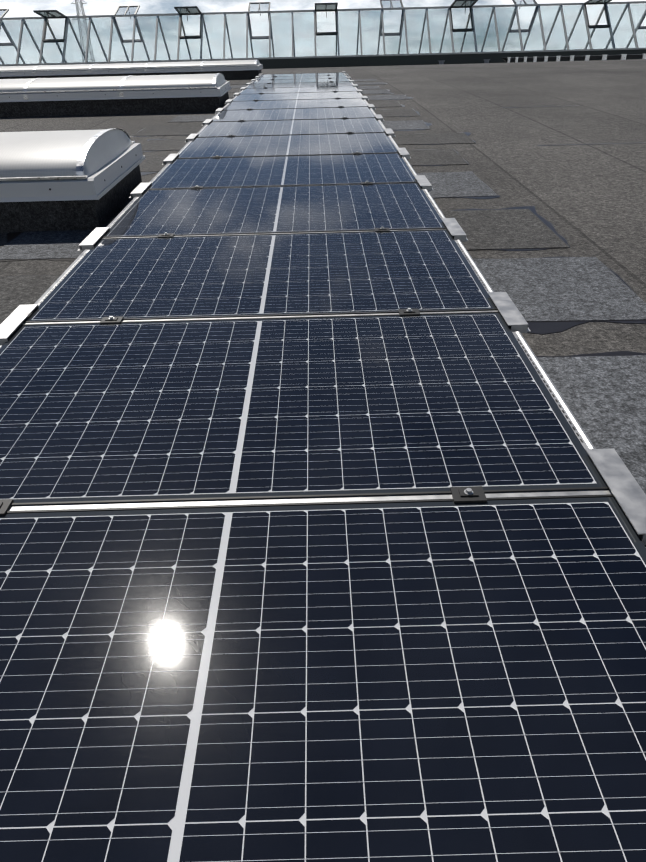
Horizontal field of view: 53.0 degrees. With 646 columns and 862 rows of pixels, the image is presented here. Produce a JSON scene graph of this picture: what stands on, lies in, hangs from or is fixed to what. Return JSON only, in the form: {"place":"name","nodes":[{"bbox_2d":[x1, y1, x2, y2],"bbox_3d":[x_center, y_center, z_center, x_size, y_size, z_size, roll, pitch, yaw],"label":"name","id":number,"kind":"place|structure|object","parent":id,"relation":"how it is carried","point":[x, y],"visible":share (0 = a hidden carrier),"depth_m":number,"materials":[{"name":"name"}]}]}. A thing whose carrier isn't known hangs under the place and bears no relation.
{"place":"outdoors","nodes":[
{"label":"outdoors","id":0,"kind":"place"},
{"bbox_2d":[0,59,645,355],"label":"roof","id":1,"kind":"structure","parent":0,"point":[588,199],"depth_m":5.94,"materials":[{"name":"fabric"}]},
{"bbox_2d":[0,128,145,232],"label":"barrel rooflight","id":2,"kind":"object","parent":1,"relation":"on","point":[71,180],"visible":1,"depth_m":3.72,"materials":[{"name":"plastic"}]},
{"bbox_2d":[0,73,230,116],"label":"barrel rooflight","id":3,"kind":"object","parent":1,"relation":"on","point":[106,95],"visible":1,"depth_m":8.52,"materials":[{"name":"plastic"}]},
{"bbox_2d":[0,60,262,79],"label":"barrel rooflight","id":4,"kind":"object","parent":1,"relation":"on","point":[238,69],"visible":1,"depth_m":14.53,"materials":[{"name":"plastic"}]},
{"bbox_2d":[0,66,645,493],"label":"roofing felt patches","id":5,"kind":"object","parent":1,"relation":"on","point":[604,396],"visible":0.46,"depth_m":2.96,"materials":[{"name":"black"}]},
{"bbox_2d":[0,71,645,546],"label":"mounting frame","id":6,"kind":"object","parent":1,"relation":"on","point":[624,489],"visible":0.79,"depth_m":1.75,"materials":[{"name":"metal"}]},
{"bbox_2d":[25,230,496,320],"bbox_3d":[-0.231,-0.685,2.743,1.700,0.010,1.000,-2,33,0],"label":"solar panel","id":7,"kind":"object","parent":6,"relation":"on","point":[238,275],"visible":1,"depth_m":2.65,"materials":[{"name":"blue glass"}]},
{"bbox_2d":[102,183,446,236],"bbox_3d":[-0.247,-1.247,3.610,1.700,0.008,1.000,-2,33,0],"label":"solar panel","id":8,"kind":"object","parent":6,"relation":"on","point":[278,209],"visible":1,"depth_m":3.54,"materials":[{"name":"blue glass"}]},
{"bbox_2d":[147,153,416,188],"bbox_3d":[-0.264,-1.806,4.478,1.700,0.007,1.000,-2,33,0],"label":"solar panel","id":9,"kind":"object","parent":6,"relation":"on","point":[277,170],"visible":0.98,"depth_m":4.42,"materials":[{"name":"blue glass"}]},
{"bbox_2d":[176,133,397,157],"bbox_3d":[-0.281,-2.363,5.347,1.700,0.008,1.000,-2,33,0],"label":"solar panel","id":10,"kind":"object","parent":6,"relation":"on","point":[290,145],"visible":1,"depth_m":5.30,"materials":[{"name":"blue glass"}]},
{"bbox_2d":[196,118,384,136],"bbox_3d":[-0.297,-2.918,6.218,1.700,0.012,1.000,-2,32,0],"label":"solar panel","id":11,"kind":"object","parent":6,"relation":"on","point":[289,127],"visible":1,"depth_m":6.18,"materials":[{"name":"blue glass"}]},
{"bbox_2d":[211,107,374,121],"bbox_3d":[-0.314,-3.471,7.090,1.700,0.010,1.000,-2,32,0],"label":"solar panel","id":12,"kind":"object","parent":6,"relation":"on","point":[291,114],"visible":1,"depth_m":7.05,"materials":[{"name":"blue glass"}]},
{"bbox_2d":[223,98,367,109],"bbox_3d":[-0.330,-4.021,7.963,1.700,0.009,1.000,-2,32,0],"label":"solar panel","id":13,"kind":"object","parent":6,"relation":"on","point":[309,103],"visible":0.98,"depth_m":7.93,"materials":[{"name":"blue glass"}]},
{"bbox_2d":[232,91,361,100],"bbox_3d":[-0.346,-4.570,8.837,1.700,0.014,1.000,-2,32,0],"label":"solar panel","id":14,"kind":"object","parent":6,"relation":"on","point":[293,96],"visible":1,"depth_m":8.81,"materials":[{"name":"blue glass"}]},
{"bbox_2d":[240,86,356,93],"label":"solar panel","id":15,"kind":"object","parent":6,"relation":"on","point":[297,89],"visible":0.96,"depth_m":9.70,"materials":[{"name":"blue glass"}]},
{"bbox_2d":[246,82,352,87],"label":"solar panel","id":16,"kind":"object","parent":6,"relation":"on","point":[311,84],"visible":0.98,"depth_m":10.57,"materials":[{"name":"blue glass"}]},
{"bbox_2d":[251,78,348,83],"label":"solar panel","id":17,"kind":"object","parent":6,"relation":"on","point":[300,80],"visible":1,"depth_m":11.47,"materials":[{"name":"blue glass"}]},
{"bbox_2d":[256,75,346,79],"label":"solar panel","id":18,"kind":"object","parent":6,"relation":"on","point":[304,77],"visible":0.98,"depth_m":12.33,"materials":[{"name":"blue glass"}]},
{"bbox_2d":[260,73,343,76],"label":"solar panel","id":19,"kind":"object","parent":6,"relation":"on","point":[306,74],"visible":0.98,"depth_m":13.22,"materials":[{"name":"blue glass"}]},
{"bbox_2d":[0,313,607,502],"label":"solar panel","id":20,"kind":"object","parent":6,"relation":"on","point":[263,407],"visible":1,"depth_m":1.76,"materials":[{"name":"blue glass"}]},
{"bbox_2d":[0,497,645,861],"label":"solar panel","id":21,"kind":"object","parent":6,"relation":"on","point":[427,682],"visible":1,"depth_m":1.05,"materials":[{"name":"blue glass"}]},
{"bbox_2d":[0,0,645,68],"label":"ridge skylight frame","id":22,"kind":"object","parent":1,"relation":"on","point":[384,59],"visible":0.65,"depth_m":30.71,"materials":[{"name":"grey metal"}]},
{"bbox_2d":[0,0,645,63],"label":"ridge skylight glass","id":23,"kind":"object","parent":22,"relation":"on","point":[265,6],"visible":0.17,"depth_m":31.04,"materials":[{"name":"clear glass"}]},
{"bbox_2d":[439,59,489,63],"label":"roof vents","id":24,"kind":"object","parent":1,"relation":"on","point":[485,61],"visible":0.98,"depth_m":25.02,"materials":[{"name":"grey metal"}]},
{"bbox_2d":[502,54,645,62],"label":"tilted solar modules","id":25,"kind":"object","parent":1,"relation":"on","point":[571,58],"visible":0.92,"depth_m":24.98,"materials":[{"name":"glass"}]},
{"bbox_2d":[0,0,645,63],"label":"sky","id":26,"kind":"structure","parent":0,"point":[17,8],"materials":[{"name":"white"}]},
{"label":"terrain ground","id":27,"kind":"structure","parent":0,"visible":0},
{"bbox_2d":[71,0,94,61],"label":"lattice mast","id":28,"kind":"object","parent":27,"relation":"on","point":[77,6],"depth_m":294.91,"materials":[{"name":"silver metal"}]}
]}

